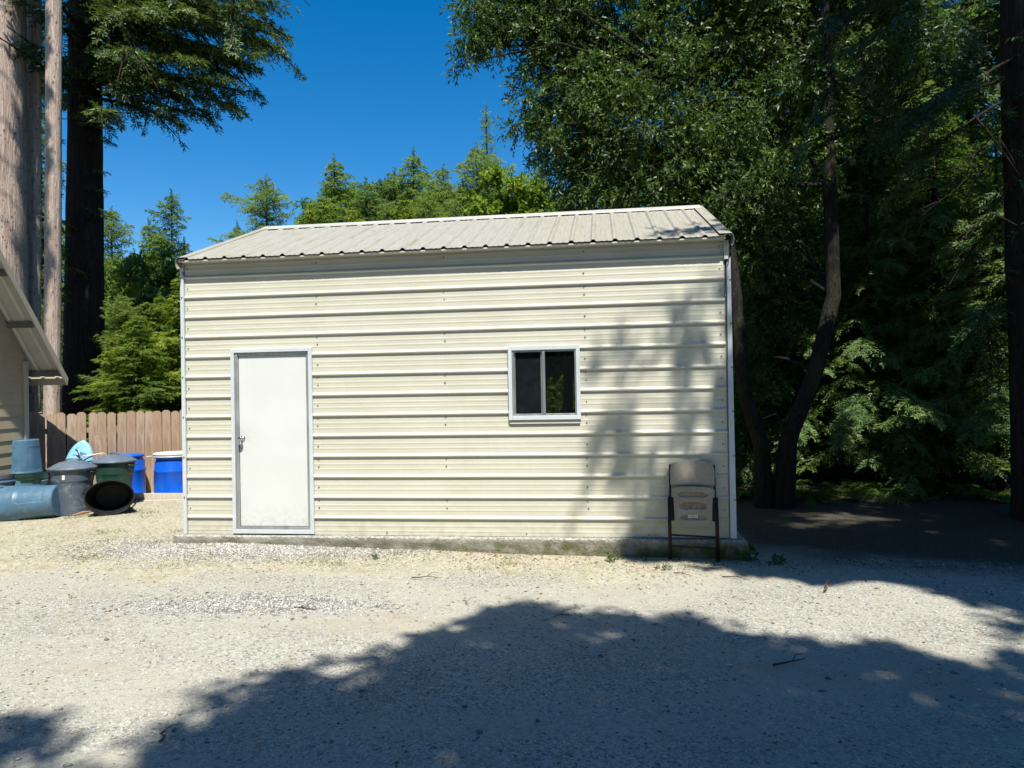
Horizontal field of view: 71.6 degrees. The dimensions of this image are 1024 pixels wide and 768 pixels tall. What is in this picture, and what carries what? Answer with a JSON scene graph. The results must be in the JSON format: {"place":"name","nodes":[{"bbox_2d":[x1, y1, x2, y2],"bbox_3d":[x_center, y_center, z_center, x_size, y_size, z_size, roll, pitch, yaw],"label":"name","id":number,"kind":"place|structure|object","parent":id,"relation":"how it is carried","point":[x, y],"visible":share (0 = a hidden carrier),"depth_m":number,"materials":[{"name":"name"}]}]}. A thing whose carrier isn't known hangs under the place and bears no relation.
{"place":"outdoors","nodes":[
{"label":"outdoors","id":0,"kind":"place"},
{"bbox_2d":[2,530,558,622],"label":"crushed gravel","id":1,"kind":"structure","parent":0,"point":[228,548],"depth_m":7.27,"materials":[{"name":"grey gravel"}]},
{"bbox_2d":[294,603,317,609],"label":"twig","id":2,"kind":"object","parent":1,"relation":"on","point":[305,607],"visible":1,"depth_m":5.55,"materials":[{"name":"wood"}]},
{"bbox_2d":[3,508,727,575],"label":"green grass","id":3,"kind":"structure","parent":0,"point":[64,518],"depth_m":7.29,"materials":[{"name":"green plant"}]},
{"bbox_2d":[0,289,1023,767],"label":"ground","id":4,"kind":"structure","parent":0,"point":[970,531],"depth_m":4.67,"materials":[{"name":"beige gravel"}]},
{"bbox_2d":[0,474,15,485],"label":"trash can","id":5,"kind":"object","parent":4,"relation":"on","point":[7,480],"visible":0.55,"depth_m":10.50,"materials":[{"name":"grey plastic"}]},
{"bbox_2d":[0,0,27,300],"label":"redwood tree","id":6,"kind":"object","parent":4,"relation":"on","point":[13,171],"visible":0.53,"depth_m":15.34,"materials":[{"name":"brown plant"}]},
{"bbox_2d":[27,0,29,293],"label":"redwood tree","id":7,"kind":"object","parent":4,"relation":"on","point":[28,84],"visible":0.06,"depth_m":16.57,"materials":[{"name":"brown plant"}]},
{"bbox_2d":[0,485,60,521],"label":"trash can","id":8,"kind":"object","parent":4,"relation":"on","point":[28,502],"visible":0.81,"depth_m":9.74,"materials":[{"name":"blue plastic"}]},
{"bbox_2d":[14,469,48,484],"bbox_3d":[-7.464,1.622,10.907,0.613,0.550,0.613,-1,-1,-26],"label":"trash can","id":9,"kind":"object","parent":4,"relation":"on","point":[32,478],"visible":0.37,"depth_m":10.73,"materials":[{"name":"green plastic"}]},
{"bbox_2d":[10,439,48,485],"bbox_3d":[-7.502,1.203,10.891,0.586,0.700,0.586,-1,-1,38],"label":"trash can","id":10,"kind":"object","parent":9,"relation":"on","point":[26,457],"visible":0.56,"depth_m":10.72,"materials":[{"name":"blue plastic"}]},
{"bbox_2d":[0,250,67,484],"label":"garage","id":11,"kind":"structure","parent":4,"relation":"on","point":[28,357],"depth_m":10.70,"materials":[{"name":"beige"}]},
{"bbox_2d":[34,0,62,469],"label":"redwood tree","id":12,"kind":"object","parent":4,"relation":"on","point":[52,316],"visible":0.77,"depth_m":14.92,"materials":[{"name":"brown plant"}]},
{"bbox_2d":[41,57,66,410],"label":"fir tree","id":13,"kind":"object","parent":4,"relation":"on","point":[43,184],"visible":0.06,"depth_m":24.91,"materials":[{"name":"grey plant"}]},
{"bbox_2d":[27,0,90,438],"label":"redwood tree","id":14,"kind":"object","parent":4,"relation":"on","point":[35,162],"visible":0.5,"depth_m":16.16,"materials":[{"name":"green plant"}]},
{"bbox_2d":[46,458,98,515],"bbox_3d":[-6.301,1.463,10.188,0.617,0.805,0.617,-1,-1,36],"label":"trash can","id":15,"kind":"object","parent":4,"relation":"on","point":[72,479],"visible":0.88,"depth_m":9.99,"materials":[{"name":"grey plastic"}]},
{"bbox_2d":[41,225,107,413],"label":"fir tree","id":16,"kind":"object","parent":4,"relation":"on","point":[63,262],"visible":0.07,"depth_m":22.76,"materials":[{"name":"green plant"}]},
{"bbox_2d":[66,440,92,462],"bbox_3d":[-6.927,1.393,11.294,0.413,1.024,0.083,5,-15,-9],"label":"toy sled","id":17,"kind":"object","parent":4,"relation":"on","point":[84,447],"visible":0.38,"depth_m":11.39,"materials":[{"name":"blue plastic"}]},
{"bbox_2d":[75,448,106,460],"bbox_3d":[-6.750,1.162,11.344,0.397,0.310,0.311,-1,-1,0],"label":"lawn chair","id":18,"kind":"object","parent":17,"relation":"on","point":[79,453],"visible":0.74,"depth_m":11.30,"materials":[{"name":"white plastic"}]},
{"bbox_2d":[72,511,91,515],"bbox_3d":[-6.049,1.821,10.020,0.264,0.056,0.031,-1,-1,-42],"label":"stick","id":19,"kind":"object","parent":4,"relation":"on","point":[82,512],"visible":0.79,"depth_m":9.99,"materials":[{"name":"brown wood"}]},
{"bbox_2d":[41,206,136,376],"bbox_3d":[-14.736,-1.922,26.494,5.200,9.831,6.051,-1,-1,25],"label":"fir tree","id":20,"kind":"object","parent":4,"relation":"on","point":[114,232],"visible":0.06,"depth_m":26.89,"materials":[{"name":"green plant"}]},
{"bbox_2d":[29,409,181,492],"bbox_3d":[-6.466,1.249,12.472,4.821,1.629,0.166,-1,-1,-29],"label":"board fence","id":21,"kind":"object","parent":4,"relation":"on","point":[164,433],"visible":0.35,"depth_m":12.19,"materials":[{"name":"brown wood"}]},
{"bbox_2d":[96,432,102,456],"bbox_3d":[-6.730,1.249,11.657,0.019,0.929,0.053,-17,-7,25],"label":"broken picket","id":22,"kind":"object","parent":21,"relation":"attached to","point":[98,442],"visible":0.44,"depth_m":11.68,"materials":[{"name":"brown wood"}]},
{"bbox_2d":[82,480,136,514],"bbox_3d":[-5.754,1.617,10.193,0.687,0.485,0.660,-1,-6,-26],"label":"trash can","id":23,"kind":"object","parent":4,"relation":"on","point":[106,497],"visible":1,"depth_m":10.30,"materials":[{"name":"black plastic"}]},
{"bbox_2d":[46,310,180,468],"bbox_3d":[-8.297,0.295,15.260,3.213,3.785,3.130,-1,-1,18],"label":"fir tree","id":24,"kind":"object","parent":4,"relation":"on","point":[140,398],"visible":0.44,"depth_m":15.09,"materials":[{"name":"green plant"}]},
{"bbox_2d":[91,452,136,486],"bbox_3d":[-6.093,1.448,10.889,0.617,0.815,0.617,-1,-1,-39],"label":"trash can","id":25,"kind":"object","parent":4,"relation":"on","point":[115,466],"visible":0.66,"depth_m":10.69,"materials":[{"name":"green plastic"}]},
{"bbox_2d":[73,293,156,430],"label":"fir tree","id":26,"kind":"object","parent":4,"relation":"on","point":[120,314],"visible":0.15,"depth_m":16.87,"materials":[{"name":"green plant"}]},
{"bbox_2d":[82,333,162,454],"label":"fir tree","id":27,"kind":"object","parent":4,"relation":"on","point":[110,371],"visible":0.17,"depth_m":15.23,"materials":[{"name":"green plant"}]},
{"bbox_2d":[125,453,145,492],"bbox_3d":[-6.511,1.622,11.987,0.602,0.860,0.602,-1,-1,-23],"label":"plastic drum","id":28,"kind":"object","parent":4,"relation":"on","point":[139,481],"visible":0.27,"depth_m":11.91,"materials":[{"name":"blue plastic"}]},
{"bbox_2d":[118,291,176,410],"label":"fir tree","id":29,"kind":"object","parent":4,"relation":"on","point":[156,322],"visible":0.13,"depth_m":17.08,"materials":[{"name":"green plant"}]},
{"bbox_2d":[137,217,171,265],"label":"fir tree","id":30,"kind":"object","parent":4,"relation":"on","point":[151,231],"visible":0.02,"depth_m":27.44,"materials":[{"name":"green plant"}]},
{"bbox_2d":[0,0,310,456],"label":"redwood tree","id":31,"kind":"object","parent":4,"relation":"on","point":[95,61],"visible":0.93,"depth_m":17.10,"materials":[{"name":"green plant"}]},
{"bbox_2d":[145,227,168,268],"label":"fir tree","id":32,"kind":"object","parent":4,"relation":"on","point":[156,254],"visible":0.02,"depth_m":26.97,"materials":[{"name":"green plant"}]},
{"bbox_2d":[135,493,182,499],"bbox_3d":[-5.968,1.821,11.390,2.002,0.136,0.054,-1,-1,3],"label":"lumber board","id":33,"kind":"object","parent":4,"relation":"on","point":[149,496],"visible":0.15,"depth_m":11.35,"materials":[{"name":"beige wood"}]},
{"bbox_2d":[144,273,181,450],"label":"fir tree","id":34,"kind":"object","parent":4,"relation":"on","point":[174,375],"visible":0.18,"depth_m":16.30,"materials":[{"name":"green plant"}]},
{"bbox_2d":[146,451,182,492],"bbox_3d":[-5.715,1.604,11.987,0.615,0.912,0.615,-1,-1,18],"label":"plastic drum","id":35,"kind":"object","parent":4,"relation":"on","point":[168,472],"visible":0.61,"depth_m":11.73,"materials":[{"name":"blue plastic"}]},
{"bbox_2d":[144,189,192,260],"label":"fir tree","id":36,"kind":"object","parent":4,"relation":"on","point":[171,213],"visible":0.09,"depth_m":27.94,"materials":[{"name":"green plant"}]},
{"bbox_2d":[159,723,185,741],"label":"twig","id":37,"kind":"object","parent":4,"relation":"on","point":[162,734],"visible":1,"depth_m":3.56,"materials":[{"name":"wood"}]},
{"bbox_2d":[175,236,192,256],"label":"fir tree","id":38,"kind":"object","parent":4,"relation":"on","point":[186,247],"visible":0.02,"depth_m":28.52,"materials":[{"name":"green plant"}]},
{"bbox_2d":[232,220,240,236],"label":"fir tree","id":39,"kind":"object","parent":4,"relation":"on","point":[235,231],"depth_m":33.01,"materials":[{"name":"green plant"}]},
{"bbox_2d":[208,174,296,243],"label":"cypress tree","id":40,"kind":"object","parent":4,"relation":"on","point":[264,205],"visible":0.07,"depth_m":29.81,"materials":[{"name":"green plant"}]},
{"bbox_2d":[303,202,315,223],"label":"fir tree","id":41,"kind":"object","parent":4,"relation":"on","point":[309,220],"depth_m":27.02,"materials":[{"name":"green plant"}]},
{"bbox_2d":[303,189,338,223],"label":"fir tree","id":42,"kind":"object","parent":4,"relation":"on","point":[324,218],"visible":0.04,"depth_m":27.46,"materials":[{"name":"green plant"}]},
{"bbox_2d":[314,153,364,222],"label":"fir tree","id":43,"kind":"object","parent":4,"relation":"on","point":[334,198],"visible":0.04,"depth_m":28.95,"materials":[{"name":"green plant"}]},
{"bbox_2d":[346,203,358,221],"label":"fir tree","id":44,"kind":"object","parent":4,"relation":"on","point":[351,217],"visible":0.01,"depth_m":28.01,"materials":[{"name":"green plant"}]},
{"bbox_2d":[341,176,389,220],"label":"fir tree","id":45,"kind":"object","parent":4,"relation":"on","point":[364,204],"visible":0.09,"depth_m":33.88,"materials":[{"name":"green plant"}]},
{"bbox_2d":[368,553,379,558],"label":"weed","id":46,"kind":"object","parent":4,"relation":"on","point":[374,556],"visible":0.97,"depth_m":7.29,"materials":[{"name":"green plant"}]},
{"bbox_2d":[379,194,393,220],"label":"fir tree","id":47,"kind":"object","parent":4,"relation":"on","point":[386,207],"visible":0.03,"depth_m":30.04,"materials":[{"name":"green plant"}]},
{"bbox_2d":[377,167,412,219],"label":"fir tree","id":48,"kind":"object","parent":4,"relation":"on","point":[389,181],"visible":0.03,"depth_m":35.74,"materials":[{"name":"green plant"}]},
{"bbox_2d":[399,198,414,219],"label":"fir tree","id":49,"kind":"object","parent":4,"relation":"on","point":[403,213],"visible":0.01,"depth_m":27.03,"materials":[{"name":"green plant"}]},
{"bbox_2d":[376,147,440,219],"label":"fir tree","id":50,"kind":"object","parent":4,"relation":"on","point":[413,179],"visible":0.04,"depth_m":32.03,"materials":[{"name":"green plant"}]},
{"bbox_2d":[412,572,437,577],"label":"twig","id":51,"kind":"object","parent":4,"relation":"on","point":[426,576],"visible":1,"depth_m":6.55,"materials":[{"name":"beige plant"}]},
{"bbox_2d":[409,185,451,218],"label":"fir tree","id":52,"kind":"object","parent":4,"relation":"on","point":[423,212],"visible":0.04,"depth_m":28.66,"materials":[{"name":"green plant"}]},
{"bbox_2d":[407,163,466,217],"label":"cypress tree","id":53,"kind":"object","parent":4,"relation":"on","point":[443,192],"visible":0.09,"depth_m":30.74,"materials":[{"name":"green plant"}]},
{"bbox_2d":[0,499,893,589],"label":"dry grass","id":54,"kind":"structure","parent":4,"relation":"on","point":[128,514],"depth_m":7.30,"materials":[{"name":"plant"}]},
{"bbox_2d":[444,199,463,217],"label":"fir tree","id":55,"kind":"object","parent":4,"relation":"on","point":[457,210],"depth_m":26.00,"materials":[{"name":"green plant"}]},
{"bbox_2d":[443,181,472,216],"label":"fir tree","id":56,"kind":"object","parent":4,"relation":"on","point":[462,195],"visible":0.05,"depth_m":26.99,"materials":[{"name":"green plant"}]},
{"bbox_2d":[173,205,750,560],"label":"metal shed","id":57,"kind":"structure","parent":4,"relation":"on","point":[552,383],"depth_m":7.77,"materials":[{"name":"beige paint"}]},
{"bbox_2d":[230,347,314,533],"bbox_3d":[-2.701,0.642,8.008,0.964,2.084,0.119,-1,-1,7],"label":"door","id":58,"kind":"structure","parent":57,"relation":"in","point":[272,425],"depth_m":8.02,"materials":[{"name":"metal"}]},
{"bbox_2d":[508,345,580,423],"bbox_3d":[0.349,0.007,7.648,0.773,0.838,0.096,-1,-1,7],"label":"window","id":59,"kind":"structure","parent":57,"relation":"in","point":[544,387],"depth_m":7.63,"materials":[{"name":"metal"}]},
{"bbox_2d":[434,142,515,217],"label":"cypress tree","id":60,"kind":"object","parent":4,"relation":"on","point":[478,164],"visible":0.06,"depth_m":27.27,"materials":[{"name":"green plant"}]},
{"bbox_2d":[470,102,508,213],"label":"fir tree","id":61,"kind":"object","parent":4,"relation":"on","point":[485,126],"visible":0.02,"depth_m":30.05,"materials":[{"name":"green plant"}]},
{"bbox_2d":[460,164,559,216],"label":"maple tree","id":62,"kind":"object","parent":4,"relation":"on","point":[518,188],"visible":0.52,"depth_m":24.54,"materials":[{"name":"green plant"}]},
{"bbox_2d":[41,0,1002,462],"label":"woodland","id":63,"kind":"object","parent":4,"relation":"on","point":[139,278],"visible":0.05,"depth_m":24.28,"materials":[{"name":"green plant"}]},
{"bbox_2d":[41,543,1022,630],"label":"leaf litter","id":64,"kind":"object","parent":4,"relation":"on","point":[881,565],"visible":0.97,"depth_m":6.84,"materials":[{"name":"brown plant"}]},
{"bbox_2d":[526,164,553,201],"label":"fir tree","id":65,"kind":"object","parent":4,"relation":"on","point":[538,172],"depth_m":32.92,"materials":[{"name":"green plant"}]},
{"bbox_2d":[439,0,777,508],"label":"laurel tree","id":66,"kind":"object","parent":4,"relation":"on","point":[622,172],"visible":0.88,"depth_m":12.28,"materials":[{"name":"green plant"}]},
{"bbox_2d":[605,551,622,561],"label":"weed","id":67,"kind":"object","parent":4,"relation":"on","point":[608,555],"visible":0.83,"depth_m":7.26,"materials":[{"name":"green plant"}]},
{"bbox_2d":[654,562,671,569],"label":"weed","id":68,"kind":"object","parent":4,"relation":"on","point":[666,566],"visible":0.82,"depth_m":6.87,"materials":[{"name":"green plant"}]},
{"bbox_2d":[668,460,720,562],"bbox_3d":[1.859,1.305,7.294,0.520,1.040,0.054,0,-10,7],"label":"folding chair","id":69,"kind":"object","parent":4,"relation":"on","point":[692,505],"visible":1,"depth_m":7.30,"materials":[{"name":"plastic"}]},
{"bbox_2d":[735,543,759,560],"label":"weed","id":70,"kind":"object","parent":4,"relation":"on","point":[751,548],"visible":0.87,"depth_m":7.26,"materials":[{"name":"green plant"}]},
{"bbox_2d":[736,483,773,498],"bbox_3d":[3.779,1.732,11.297,1.036,0.302,0.991,-1,-1,0],"label":"fern","id":71,"kind":"object","parent":4,"relation":"on","point":[741,492],"visible":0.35,"depth_m":11.14,"materials":[{"name":"green plant"}]},
{"bbox_2d":[767,552,790,564],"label":"weed","id":72,"kind":"object","parent":4,"relation":"on","point":[780,558],"visible":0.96,"depth_m":7.09,"materials":[{"name":"green plant"}]},
{"bbox_2d":[750,475,813,490],"bbox_3d":[4.637,1.733,12.175,1.113,0.282,1.096,-1,-1,0],"label":"fern","id":73,"kind":"object","parent":4,"relation":"on","point":[803,484],"visible":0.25,"depth_m":12.15,"materials":[{"name":"green plant"}]},
{"bbox_2d":[773,654,805,665],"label":"twig","id":74,"kind":"object","parent":4,"relation":"on","point":[785,662],"visible":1,"depth_m":4.52,"materials":[{"name":"wood"}]},
{"bbox_2d":[726,246,856,472],"bbox_3d":[4.803,-0.392,13.546,3.326,5.016,3.600,-1,-1,21],"label":"redwood sapling","id":75,"kind":"object","parent":4,"relation":"on","point":[773,429],"visible":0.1,"depth_m":13.07,"materials":[{"name":"green plant"}]},
{"bbox_2d":[649,0,984,509],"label":"laurel tree","id":76,"kind":"object","parent":4,"relation":"on","point":[787,23],"visible":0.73,"depth_m":11.58,"materials":[{"name":"green plant"}]},
{"bbox_2d":[796,489,843,506],"bbox_3d":[4.497,1.716,10.880,1.115,0.292,1.093,-1,-1,0],"label":"fern","id":77,"kind":"object","parent":4,"relation":"on","point":[807,494],"visible":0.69,"depth_m":10.69,"materials":[{"name":"green plant"}]},
{"bbox_2d":[725,153,918,484],"bbox_3d":[5.451,-1.174,13.494,4.038,6.768,4.372,-1,-1,29],"label":"redwood sapling","id":78,"kind":"object","parent":4,"relation":"on","point":[811,439],"visible":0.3,"depth_m":12.69,"materials":[{"name":"green plant"}]},
{"bbox_2d":[733,1,926,476],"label":"redwood sapling","id":79,"kind":"object","parent":4,"relation":"on","point":[826,470],"visible":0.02,"depth_m":15.38,"materials":[{"name":"green plant"}]},
{"bbox_2d":[808,479,889,502],"bbox_3d":[5.271,1.674,11.191,1.201,0.312,1.182,-1,-1,0],"label":"fern","id":80,"kind":"object","parent":4,"relation":"on","point":[849,493],"visible":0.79,"depth_m":11.18,"materials":[{"name":"green plant"}]},
{"bbox_2d":[832,467,908,486],"bbox_3d":[6.263,1.659,12.385,1.316,0.339,1.276,-1,-1,0],"label":"fern","id":81,"kind":"object","parent":4,"relation":"on","point":[859,478],"visible":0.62,"depth_m":12.37,"materials":[{"name":"green plant"}]},
{"bbox_2d":[739,125,1007,486],"bbox_3d":[6.224,-1.292,12.183,4.732,6.959,4.371,-1,-1,-35],"label":"redwood sapling","id":82,"kind":"object","parent":4,"relation":"on","point":[868,344],"visible":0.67,"depth_m":11.83,"materials":[{"name":"green plant"}]},
{"bbox_2d":[769,0,1006,488],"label":"redwood sapling","id":83,"kind":"object","parent":4,"relation":"on","point":[937,216],"visible":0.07,"depth_m":13.49,"materials":[{"name":"green plant"}]},
{"bbox_2d":[855,483,933,501],"bbox_3d":[5.798,1.657,10.779,1.100,0.273,1.105,-1,-1,0],"label":"fern","id":84,"kind":"object","parent":4,"relation":"on","point":[884,489],"visible":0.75,"depth_m":10.62,"materials":[{"name":"green plant"}]},
{"bbox_2d":[787,68,1009,504],"bbox_3d":[7.329,-1.610,12.017,4.513,7.564,4.886,-1,-1,-14],"label":"redwood sapling","id":85,"kind":"object","parent":4,"relation":"on","point":[934,195],"visible":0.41,"depth_m":11.71,"materials":[{"name":"green plant"}]},
{"bbox_2d":[781,0,1023,521],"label":"redwood tree","id":86,"kind":"object","parent":4,"relation":"on","point":[1007,55],"visible":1,"depth_m":8.95,"materials":[{"name":"green plant"}]},
{"bbox_2d":[841,0,1007,475],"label":"redwood sapling","id":87,"kind":"object","parent":4,"relation":"on","point":[970,114],"visible":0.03,"depth_m":14.94,"materials":[{"name":"green plant"}]},
{"bbox_2d":[858,130,1010,491],"bbox_3d":[7.756,-0.980,11.323,4.372,6.091,4.038,-1,-1,13],"label":"redwood sapling","id":88,"kind":"object","parent":4,"relation":"on","point":[1001,419],"visible":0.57,"depth_m":11.10,"materials":[{"name":"green plant"}]},
{"bbox_2d":[879,62,1008,468],"bbox_3d":[10.056,-2.989,13.191,5.658,10.510,5.226,-1,-1,-10],"label":"redwood sapling","id":89,"kind":"object","parent":4,"relation":"on","point":[991,141],"visible":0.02,"depth_m":13.48,"materials":[{"name":"green plant"}]},
{"bbox_2d":[902,480,988,500],"bbox_3d":[6.692,1.637,10.981,1.220,0.304,1.228,-1,-1,0],"label":"fern","id":90,"kind":"object","parent":4,"relation":"on","point":[955,489],"visible":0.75,"depth_m":10.79,"materials":[{"name":"green plant"}]},
{"bbox_2d":[952,484,1010,503],"bbox_3d":[7.077,1.623,10.382,1.111,0.317,1.092,-1,-1,0],"label":"fern","id":91,"kind":"object","parent":4,"relation":"on","point":[999,496],"visible":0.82,"depth_m":10.26,"materials":[{"name":"green plant"}]},
{"bbox_2d":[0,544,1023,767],"bbox_3d":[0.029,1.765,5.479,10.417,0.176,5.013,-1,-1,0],"label":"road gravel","id":92,"kind":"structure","parent":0,"point":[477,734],"depth_m":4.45,"materials":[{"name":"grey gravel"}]},
{"bbox_2d":[42,0,1001,283],"label":"sky","id":93,"kind":"structure","parent":0,"point":[374,91],"materials":[{"name":"blue"}]},
{"label":"lumber board","id":94,"kind":"object","parent":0,"visible":0},
{"bbox_2d":[138,499,182,501],"bbox_3d":[-5.468,1.848,11.264,0.901,0.024,0.102,-1,-1,3],"label":"lumber board","id":95,"kind":"object","parent":94,"relation":"on","point":[162,500],"visible":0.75,"depth_m":11.23,"materials":[{"name":"beige wood"}]}
]}

